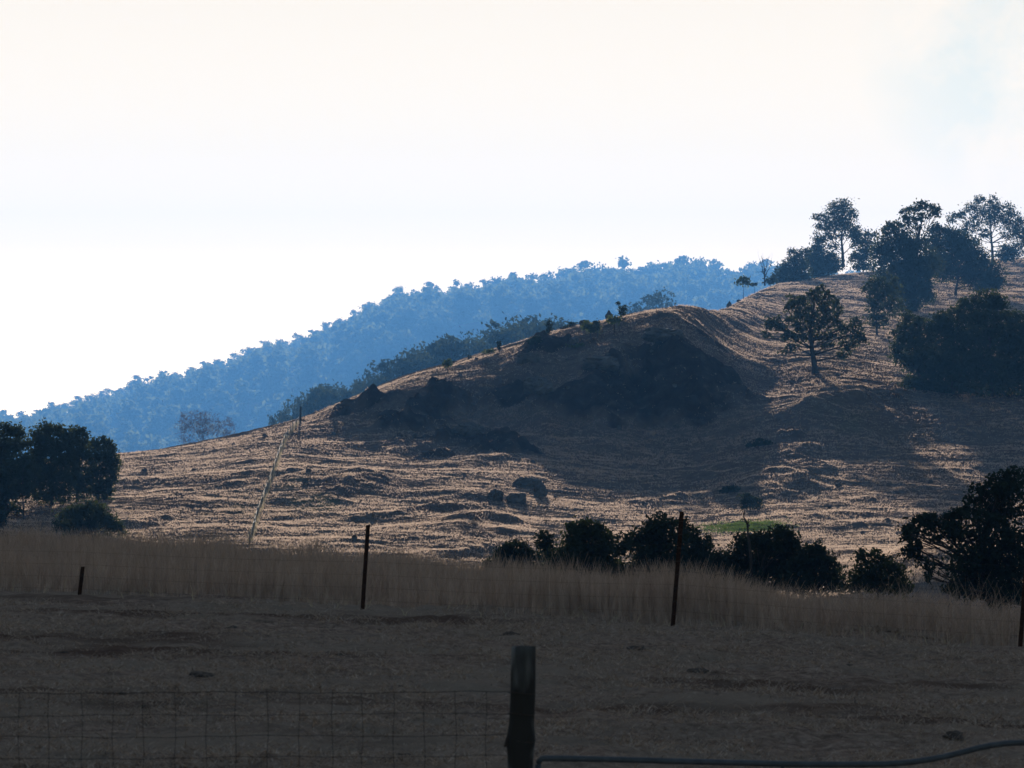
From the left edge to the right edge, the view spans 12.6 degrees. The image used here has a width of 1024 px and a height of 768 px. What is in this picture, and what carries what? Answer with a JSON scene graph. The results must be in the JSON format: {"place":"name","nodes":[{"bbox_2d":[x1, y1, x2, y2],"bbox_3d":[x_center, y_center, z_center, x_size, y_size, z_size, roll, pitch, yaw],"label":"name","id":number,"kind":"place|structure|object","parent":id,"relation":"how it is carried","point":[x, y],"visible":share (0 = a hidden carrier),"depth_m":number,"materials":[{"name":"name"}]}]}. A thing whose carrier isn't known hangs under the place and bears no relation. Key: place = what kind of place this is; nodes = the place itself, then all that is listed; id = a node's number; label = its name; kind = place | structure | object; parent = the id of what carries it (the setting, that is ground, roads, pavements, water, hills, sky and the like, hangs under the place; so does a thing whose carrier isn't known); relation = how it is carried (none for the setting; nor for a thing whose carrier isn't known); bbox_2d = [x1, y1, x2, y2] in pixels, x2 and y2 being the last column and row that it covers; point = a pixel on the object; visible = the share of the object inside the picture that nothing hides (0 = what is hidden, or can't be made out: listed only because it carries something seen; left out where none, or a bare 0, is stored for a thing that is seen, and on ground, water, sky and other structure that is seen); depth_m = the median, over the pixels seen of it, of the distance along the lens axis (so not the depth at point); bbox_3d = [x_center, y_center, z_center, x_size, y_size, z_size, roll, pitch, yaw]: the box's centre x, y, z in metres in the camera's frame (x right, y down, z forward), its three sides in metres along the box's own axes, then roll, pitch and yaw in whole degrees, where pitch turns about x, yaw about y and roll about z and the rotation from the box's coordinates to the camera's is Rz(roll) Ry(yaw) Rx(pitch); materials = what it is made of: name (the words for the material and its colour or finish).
{"place":"outdoors","nodes":[
{"label":"outdoors","id":0,"kind":"place"},
{"bbox_2d":[109,306,711,442],"bbox_3d":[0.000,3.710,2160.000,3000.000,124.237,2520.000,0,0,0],"label":"distant hill","id":1,"kind":"structure","parent":0,"point":[475,326],"depth_m":2558.65,"materials":[{"name":"plant"}]},
{"bbox_2d":[0,260,860,458],"bbox_3d":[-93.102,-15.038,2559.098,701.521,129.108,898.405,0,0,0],"label":"forest","id":2,"kind":"object","parent":1,"relation":"on","point":[158,407],"visible":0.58,"depth_m":2562.19,"materials":[{"name":"blue plant"}]},
{"bbox_2d":[535,271,554,280],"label":"gum tree","id":3,"kind":"object","parent":1,"relation":"on","point":[546,275],"visible":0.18,"depth_m":2982.02,"materials":[{"name":"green plant"}]},
{"bbox_2d":[555,266,571,278],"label":"gum tree","id":4,"kind":"object","parent":1,"relation":"on","point":[561,273],"visible":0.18,"depth_m":2982.63,"materials":[{"name":"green plant"}]},
{"bbox_2d":[567,260,595,273],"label":"gum tree","id":5,"kind":"object","parent":1,"relation":"on","point":[585,264],"visible":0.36,"depth_m":2986.12,"materials":[{"name":"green plant"}]},
{"bbox_2d":[590,262,619,272],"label":"gum tree","id":6,"kind":"object","parent":1,"relation":"on","point":[602,268],"visible":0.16,"depth_m":2982.22,"materials":[{"name":"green plant"}]},
{"bbox_2d":[613,255,631,271],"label":"gum tree","id":7,"kind":"object","parent":1,"relation":"on","point":[623,263],"visible":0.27,"depth_m":2982.01,"materials":[{"name":"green plant"}]},
{"bbox_2d":[624,301,644,313],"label":"gum tree","id":8,"kind":"object","parent":1,"relation":"on","point":[635,306],"visible":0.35,"depth_m":931.71,"materials":[{"name":"green plant"}]},
{"bbox_2d":[641,260,659,275],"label":"gum tree","id":9,"kind":"object","parent":1,"relation":"on","point":[652,266],"visible":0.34,"depth_m":2994.25,"materials":[{"name":"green plant"}]},
{"bbox_2d":[639,287,675,311],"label":"gum tree","id":10,"kind":"object","parent":1,"relation":"on","point":[659,295],"visible":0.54,"depth_m":922.31,"materials":[{"name":"green plant"}]},
{"bbox_2d":[662,255,693,269],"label":"gum tree","id":11,"kind":"object","parent":1,"relation":"on","point":[683,258],"visible":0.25,"depth_m":2985.09,"materials":[{"name":"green plant"}]},
{"bbox_2d":[705,258,724,270],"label":"gum tree","id":12,"kind":"object","parent":1,"relation":"on","point":[714,261],"visible":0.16,"depth_m":2989.17,"materials":[{"name":"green plant"}]},
{"bbox_2d":[750,259,775,272],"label":"gum tree","id":13,"kind":"object","parent":1,"relation":"on","point":[765,262],"visible":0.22,"depth_m":2984.47,"materials":[{"name":"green plant"}]},
{"bbox_2d":[0,578,1023,767],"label":"paddock","id":14,"kind":"structure","parent":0,"point":[469,684],"depth_m":43.21,"materials":[{"name":"brown plant"}]},
{"bbox_2d":[78,567,84,594],"bbox_3d":[-5.638,2.711,60.377,0.130,0.656,0.046,0,0,0],"label":"steel post","id":15,"kind":"object","parent":14,"relation":"on","point":[82,569],"visible":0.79,"depth_m":60.39,"materials":[{"name":"grey metal"}]},
{"bbox_2d":[189,671,214,677],"bbox_3d":[-2.916,2.723,43.477,0.267,0.046,0.436,0,0,0],"label":"dirt clod","id":16,"kind":"object","parent":14,"relation":"on","point":[197,673],"visible":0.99,"depth_m":43.38,"materials":[{"name":"soil"}]},
{"bbox_2d":[360,525,369,609],"bbox_3d":[-1.847,2.421,57.977,0.138,1.310,0.046,0,0,0],"label":"steel post","id":17,"kind":"object","parent":14,"relation":"on","point":[365,562],"visible":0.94,"depth_m":57.99,"materials":[{"name":"grey metal"}]},
{"bbox_2d":[0,519,1023,646],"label":"tall grass","id":18,"kind":"structure","parent":14,"relation":"on","point":[20,556],"depth_m":60.92,"materials":[{"name":"brown plant"}]},
{"bbox_2d":[0,594,1023,767],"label":"stubble","id":19,"kind":"object","parent":14,"relation":"on","point":[251,663],"visible":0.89,"depth_m":42.81,"materials":[{"name":"brown plant"}]},
{"bbox_2d":[504,645,535,767],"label":"timber post","id":20,"kind":"object","parent":14,"relation":"on","point":[519,742],"visible":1,"depth_m":28.23,"materials":[{"name":"grey wood"}]},
{"bbox_2d":[0,691,508,767],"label":"fence","id":21,"kind":"object","parent":20,"relation":"attached to","point":[332,735],"visible":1,"depth_m":28.30,"materials":[{"name":"grey metal"}]},
{"bbox_2d":[535,740,1023,767],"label":"farm gate","id":22,"kind":"structure","parent":20,"relation":"attached to","point":[783,764],"depth_m":28.33,"materials":[{"name":"grey metal"}]},
{"bbox_2d":[671,512,683,625],"bbox_3d":[1.971,2.351,55.477,0.183,1.644,0.046,0,0,0],"label":"steel post","id":23,"kind":"object","parent":14,"relation":"on","point":[677,567],"visible":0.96,"depth_m":55.49,"materials":[{"name":"grey metal"}]},
{"bbox_2d":[0,507,1023,646],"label":"wire fence","id":24,"kind":"object","parent":23,"relation":"attached to","point":[93,589],"visible":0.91,"depth_m":56.47,"materials":[{"name":"brown"}]},
{"bbox_2d":[943,730,962,738],"bbox_3d":[3.656,2.906,38.439,0.196,0.056,0.381,0,0,0],"label":"dirt clod","id":25,"kind":"object","parent":14,"relation":"on","point":[955,734],"visible":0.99,"depth_m":38.36,"materials":[{"name":"soil"}]},
{"bbox_2d":[1018,571,1023,646],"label":"steel post","id":26,"kind":"object","parent":14,"relation":"on","point":[1021,633],"visible":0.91,"depth_m":53.09,"materials":[{"name":"grey metal"}]},
{"bbox_2d":[0,0,1023,417],"label":"sky","id":27,"kind":"structure","parent":0,"point":[184,184],"materials":[{"name":"white"}]},
{"bbox_2d":[1,257,1023,618],"bbox_3d":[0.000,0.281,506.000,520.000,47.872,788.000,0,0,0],"label":"hillside","id":28,"kind":"structure","parent":0,"point":[652,398],"depth_m":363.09,"materials":[{"name":"brown plant"}]},
{"bbox_2d":[0,500,11,533],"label":"shrub","id":29,"kind":"object","parent":28,"relation":"on","point":[3,515],"visible":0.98,"depth_m":271.44,"materials":[{"name":"green plant"}]},
{"bbox_2d":[0,421,38,514],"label":"gum tree","id":30,"kind":"object","parent":28,"relation":"on","point":[10,447],"visible":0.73,"depth_m":288.10,"materials":[{"name":"green plant"}]},
{"bbox_2d":[0,447,41,519],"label":"gum sapling","id":31,"kind":"object","parent":28,"relation":"on","point":[26,487],"visible":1,"depth_m":283.88,"materials":[{"name":"green plant"}]},
{"bbox_2d":[23,417,82,505],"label":"gum tree","id":32,"kind":"object","parent":28,"relation":"on","point":[53,477],"visible":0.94,"depth_m":295.73,"materials":[{"name":"green plant"}]},
{"bbox_2d":[65,424,95,501],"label":"gum tree","id":33,"kind":"object","parent":28,"relation":"on","point":[85,454],"visible":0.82,"depth_m":298.95,"materials":[{"name":"green plant"}]},
{"bbox_2d":[51,497,128,538],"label":"shrub","id":34,"kind":"object","parent":28,"relation":"on","point":[75,516],"visible":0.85,"depth_m":267.94,"materials":[{"name":"green plant"}]},
{"bbox_2d":[82,432,123,500],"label":"gum tree","id":35,"kind":"object","parent":28,"relation":"on","point":[108,459],"visible":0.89,"depth_m":302.13,"materials":[{"name":"green plant"}]},
{"bbox_2d":[174,409,234,443],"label":"leafless tree","id":36,"kind":"object","parent":28,"relation":"on","point":[210,426],"visible":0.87,"depth_m":639.62,"materials":[{"name":"grey plant"}]},
{"bbox_2d":[248,421,298,540],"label":"fence line grass","id":37,"kind":"structure","parent":28,"relation":"on","point":[270,484],"depth_m":314.89,"materials":[{"name":"brown plant"}]},
{"bbox_2d":[248,417,298,541],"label":"hillside fence","id":38,"kind":"object","parent":28,"relation":"on","point":[261,499],"visible":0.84,"depth_m":311.96,"materials":[{"name":"grey metal"}]},
{"bbox_2d":[274,405,302,424],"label":"gum tree","id":39,"kind":"object","parent":28,"relation":"on","point":[284,417],"visible":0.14,"depth_m":715.04,"materials":[{"name":"green plant"}]},
{"bbox_2d":[280,396,306,420],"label":"gum tree","id":40,"kind":"object","parent":28,"relation":"on","point":[284,404],"visible":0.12,"depth_m":760.30,"materials":[{"name":"green plant"}]},
{"bbox_2d":[286,386,320,418],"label":"gum tree","id":41,"kind":"object","parent":28,"relation":"on","point":[310,397],"visible":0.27,"depth_m":731.57,"materials":[{"name":"green plant"}]},
{"bbox_2d":[303,387,344,416],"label":"gum tree","id":42,"kind":"object","parent":28,"relation":"on","point":[323,404],"visible":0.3,"depth_m":717.65,"materials":[{"name":"green plant"}]},
{"bbox_2d":[308,388,341,413],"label":"gum tree","id":43,"kind":"object","parent":28,"relation":"on","point":[330,395],"visible":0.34,"depth_m":719.89,"materials":[{"name":"green plant"}]},
{"bbox_2d":[304,380,354,413],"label":"gum tree","id":44,"kind":"object","parent":28,"relation":"on","point":[337,387],"visible":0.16,"depth_m":729.41,"materials":[{"name":"green plant"}]},
{"bbox_2d":[349,374,391,396],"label":"gum tree","id":45,"kind":"object","parent":28,"relation":"on","point":[382,380],"visible":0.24,"depth_m":718.18,"materials":[{"name":"green plant"}]},
{"bbox_2d":[356,359,398,388],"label":"gum tree","id":46,"kind":"object","parent":28,"relation":"on","point":[382,365],"visible":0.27,"depth_m":737.84,"materials":[{"name":"green plant"}]},
{"bbox_2d":[379,356,415,380],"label":"gum tree","id":47,"kind":"object","parent":28,"relation":"on","point":[399,361],"visible":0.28,"depth_m":725.54,"materials":[{"name":"green plant"}]},
{"bbox_2d":[391,349,442,376],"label":"gum tree","id":48,"kind":"object","parent":28,"relation":"on","point":[428,365],"visible":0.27,"depth_m":727.38,"materials":[{"name":"green plant"}]},
{"bbox_2d":[393,344,444,373],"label":"gum tree","id":49,"kind":"object","parent":28,"relation":"on","point":[432,353],"visible":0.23,"depth_m":738.40,"materials":[{"name":"green plant"}]},
{"bbox_2d":[400,338,445,370],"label":"gum tree","id":50,"kind":"object","parent":28,"relation":"on","point":[430,347],"visible":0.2,"depth_m":746.21,"materials":[{"name":"green plant"}]},
{"bbox_2d":[435,347,461,357],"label":"gum tree","id":51,"kind":"object","parent":28,"relation":"on","point":[454,353],"visible":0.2,"depth_m":738.90,"materials":[{"name":"green plant"}]},
{"bbox_2d":[434,335,466,364],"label":"gum tree","id":52,"kind":"object","parent":28,"relation":"on","point":[452,344],"visible":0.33,"depth_m":735.27,"materials":[{"name":"green plant"}]},
{"bbox_2d":[426,326,489,360],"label":"gum tree","id":53,"kind":"object","parent":28,"relation":"on","point":[446,334],"visible":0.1,"depth_m":752.53,"materials":[{"name":"green plant"}]},
{"bbox_2d":[436,333,494,363],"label":"gum tree","id":54,"kind":"object","parent":28,"relation":"on","point":[472,350],"visible":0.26,"depth_m":736.96,"materials":[{"name":"green plant"}]},
{"bbox_2d":[487,489,503,500],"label":"boulder","id":55,"kind":"object","parent":28,"relation":"on","point":[495,495],"visible":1,"depth_m":308.24,"materials":[{"name":"grey stone"}]},
{"bbox_2d":[482,330,514,350],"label":"gum tree","id":56,"kind":"object","parent":28,"relation":"on","point":[503,337],"visible":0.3,"depth_m":727.99,"materials":[{"name":"green plant"}]},
{"bbox_2d":[465,311,538,353],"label":"gum tree","id":57,"kind":"object","parent":28,"relation":"on","point":[509,325],"visible":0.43,"depth_m":729.82,"materials":[{"name":"green plant"}]},
{"bbox_2d":[479,324,524,348],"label":"gum tree","id":58,"kind":"object","parent":28,"relation":"on","point":[490,345],"visible":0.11,"depth_m":739.39,"materials":[{"name":"green plant"}]},
{"bbox_2d":[480,538,549,574],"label":"shrub","id":59,"kind":"object","parent":28,"relation":"on","point":[508,547],"visible":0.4,"depth_m":204.52,"materials":[{"name":"green plant"}]},
{"bbox_2d":[506,493,526,503],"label":"boulder","id":60,"kind":"object","parent":28,"relation":"on","point":[517,498],"visible":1,"depth_m":307.44,"materials":[{"name":"grey stone"}]},
{"bbox_2d":[498,313,540,331],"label":"gum tree","id":61,"kind":"object","parent":28,"relation":"on","point":[523,320],"visible":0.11,"depth_m":764.20,"materials":[{"name":"green plant"}]},
{"bbox_2d":[512,477,541,487],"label":"boulder","id":62,"kind":"object","parent":28,"relation":"on","point":[529,482],"visible":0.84,"depth_m":322.80,"materials":[{"name":"grey stone"}]},
{"bbox_2d":[517,352,539,364],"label":"boulder","id":63,"kind":"object","parent":28,"relation":"on","point":[529,357],"visible":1,"depth_m":393.90,"materials":[{"name":"grey stone"}]},
{"bbox_2d":[526,335,542,347],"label":"bush","id":64,"kind":"object","parent":28,"relation":"on","point":[532,339],"visible":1,"depth_m":398.93,"materials":[{"name":"green plant"}]},
{"bbox_2d":[533,483,546,496],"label":"boulder","id":65,"kind":"object","parent":28,"relation":"on","point":[540,490],"visible":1,"depth_m":315.23,"materials":[{"name":"grey stone"}]},
{"bbox_2d":[533,530,561,562],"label":"gum sapling","id":66,"kind":"object","parent":28,"relation":"on","point":[542,537],"visible":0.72,"depth_m":199.88,"materials":[{"name":"green plant"}]},
{"bbox_2d":[533,313,568,334],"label":"gum tree","id":67,"kind":"object","parent":28,"relation":"on","point":[559,324],"visible":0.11,"depth_m":713.99,"materials":[{"name":"green plant"}]},
{"bbox_2d":[535,515,630,579],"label":"gum tree","id":68,"kind":"object","parent":28,"relation":"on","point":[597,534],"visible":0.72,"depth_m":197.26,"materials":[{"name":"green plant"}]},
{"bbox_2d":[580,320,593,335],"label":"sapling","id":69,"kind":"object","parent":28,"relation":"on","point":[586,326],"visible":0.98,"depth_m":402.66,"materials":[{"name":"green plant"}]},
{"bbox_2d":[590,320,602,337],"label":"sapling","id":70,"kind":"object","parent":28,"relation":"on","point":[596,328],"visible":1,"depth_m":401.94,"materials":[{"name":"green plant"}]},
{"bbox_2d":[581,355,619,371],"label":"boulder","id":71,"kind":"object","parent":28,"relation":"on","point":[609,363],"visible":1,"depth_m":387.51,"materials":[{"name":"grey stone"}]},
{"bbox_2d":[606,314,621,333],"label":"sapling","id":72,"kind":"object","parent":28,"relation":"on","point":[612,318],"visible":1,"depth_m":399.98,"materials":[{"name":"green plant"}]},
{"bbox_2d":[615,301,626,315],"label":"sapling","id":73,"kind":"object","parent":28,"relation":"on","point":[622,308],"visible":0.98,"depth_m":408.52,"materials":[{"name":"green plant"}]},
{"bbox_2d":[610,508,703,581],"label":"gum tree","id":74,"kind":"object","parent":28,"relation":"on","point":[648,539],"visible":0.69,"depth_m":195.59,"materials":[{"name":"green plant"}]},
{"bbox_2d":[641,327,683,341],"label":"boulder","id":75,"kind":"object","parent":28,"relation":"on","point":[655,334],"visible":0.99,"depth_m":393.42,"materials":[{"name":"grey stone"}]},
{"bbox_2d":[676,516,718,578],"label":"gum tree","id":76,"kind":"object","parent":28,"relation":"on","point":[707,541],"visible":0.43,"depth_m":197.78,"materials":[{"name":"green plant"}]},
{"bbox_2d":[717,483,740,493],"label":"bush","id":77,"kind":"object","parent":28,"relation":"on","point":[730,489],"visible":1,"depth_m":320.29,"materials":[{"name":"green plant"}]},
{"bbox_2d":[734,275,751,298],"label":"small gum tree","id":78,"kind":"object","parent":28,"relation":"on","point":[743,279],"visible":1,"depth_m":584.20,"materials":[{"name":"green plant"}]},
{"bbox_2d":[740,498,753,576],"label":"dead tree","id":79,"kind":"object","parent":28,"relation":"on","point":[750,551],"visible":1,"depth_m":192.03,"materials":[{"name":"wood"}]},
{"bbox_2d":[736,491,763,509],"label":"bush","id":80,"kind":"object","parent":28,"relation":"on","point":[747,500],"visible":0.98,"depth_m":306.15,"materials":[{"name":"green plant"}]},
{"bbox_2d":[702,523,808,593],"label":"gum tree","id":81,"kind":"object","parent":28,"relation":"on","point":[779,540],"visible":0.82,"depth_m":193.92,"materials":[{"name":"green plant"}]},
{"bbox_2d":[744,437,772,447],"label":"bush","id":82,"kind":"object","parent":28,"relation":"on","point":[759,441],"visible":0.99,"depth_m":358.13,"materials":[{"name":"green plant"}]},
{"bbox_2d":[768,246,815,283],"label":"gum tree","id":83,"kind":"object","parent":28,"relation":"on","point":[788,273],"visible":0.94,"depth_m":655.98,"materials":[{"name":"green plant"}]},
{"bbox_2d":[774,538,848,597],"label":"gum tree","id":84,"kind":"object","parent":28,"relation":"on","point":[806,565],"visible":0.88,"depth_m":191.63,"materials":[{"name":"green plant"}]},
{"bbox_2d":[760,283,870,373],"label":"gum tree","id":85,"kind":"object","parent":28,"relation":"on","point":[822,304],"visible":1,"depth_m":403.42,"materials":[{"name":"green plant"}]},
{"bbox_2d":[804,240,850,277],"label":"gum sapling","id":86,"kind":"object","parent":28,"relation":"on","point":[824,263],"visible":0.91,"depth_m":686.06,"materials":[{"name":"green plant"}]},
{"bbox_2d":[809,197,868,266],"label":"gum tree","id":87,"kind":"object","parent":28,"relation":"on","point":[841,220],"visible":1,"depth_m":688.49,"materials":[{"name":"green plant"}]},
{"bbox_2d":[846,226,878,271],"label":"gum tree","id":88,"kind":"object","parent":28,"relation":"on","point":[859,257],"visible":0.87,"depth_m":693.77,"materials":[{"name":"green plant"}]},
{"bbox_2d":[832,545,914,601],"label":"gum tree","id":89,"kind":"object","parent":28,"relation":"on","point":[862,575],"visible":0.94,"depth_m":185.65,"materials":[{"name":"green plant"}]},
{"bbox_2d":[860,271,907,334],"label":"gum sapling","id":90,"kind":"object","parent":28,"relation":"on","point":[882,292],"visible":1,"depth_m":467.74,"materials":[{"name":"green plant"}]},
{"bbox_2d":[858,220,948,311],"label":"gum tree","id":91,"kind":"object","parent":28,"relation":"on","point":[909,266],"visible":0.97,"depth_m":561.54,"materials":[{"name":"green plant"}]},
{"bbox_2d":[879,198,941,303],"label":"gum tree","id":92,"kind":"object","parent":28,"relation":"on","point":[934,209],"visible":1,"depth_m":565.20,"materials":[{"name":"green plant"}]},
{"bbox_2d":[886,308,947,390],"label":"wattle tree","id":93,"kind":"object","parent":28,"relation":"on","point":[912,360],"visible":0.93,"depth_m":396.12,"materials":[{"name":"green plant"}]},
{"bbox_2d":[906,296,997,394],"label":"wattle tree","id":94,"kind":"object","parent":28,"relation":"on","point":[948,347],"visible":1,"depth_m":393.09,"materials":[{"name":"green plant"}]},
{"bbox_2d":[895,465,1023,611],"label":"gum tree","id":95,"kind":"object","parent":28,"relation":"on","point":[995,571],"visible":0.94,"depth_m":177.40,"materials":[{"name":"green plant"}]},
{"bbox_2d":[919,221,1011,294],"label":"gum tree","id":96,"kind":"object","parent":28,"relation":"on","point":[954,245],"visible":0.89,"depth_m":613.67,"materials":[{"name":"green plant"}]},
{"bbox_2d":[943,192,1023,262],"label":"gum tree","id":97,"kind":"object","parent":28,"relation":"on","point":[1004,219],"visible":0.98,"depth_m":728.84,"materials":[{"name":"green plant"}]},
{"bbox_2d":[945,287,1023,397],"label":"wattle tree","id":98,"kind":"object","parent":28,"relation":"on","point":[992,302],"visible":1,"depth_m":392.34,"materials":[{"name":"green plant"}]},
{"bbox_2d":[976,308,1023,396],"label":"wattle tree","id":99,"kind":"object","parent":28,"relation":"on","point":[1018,336],"visible":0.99,"depth_m":392.76,"materials":[{"name":"green plant"}]},
{"bbox_2d":[993,241,1017,262],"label":"bush","id":100,"kind":"object","parent":28,"relation":"on","point":[1003,257],"visible":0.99,"depth_m":732.69,"materials":[{"name":"green plant"}]},
{"bbox_2d":[694,516,799,534],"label":"green grass","id":101,"kind":"structure","parent":0,"point":[735,526],"depth_m":288.59,"materials":[{"name":"green plant"}]},
{"bbox_2d":[865,571,1020,646],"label":"wispy grass","id":102,"kind":"structure","parent":0,"point":[923,599],"depth_m":55.22,"materials":[{"name":"brown plant"}]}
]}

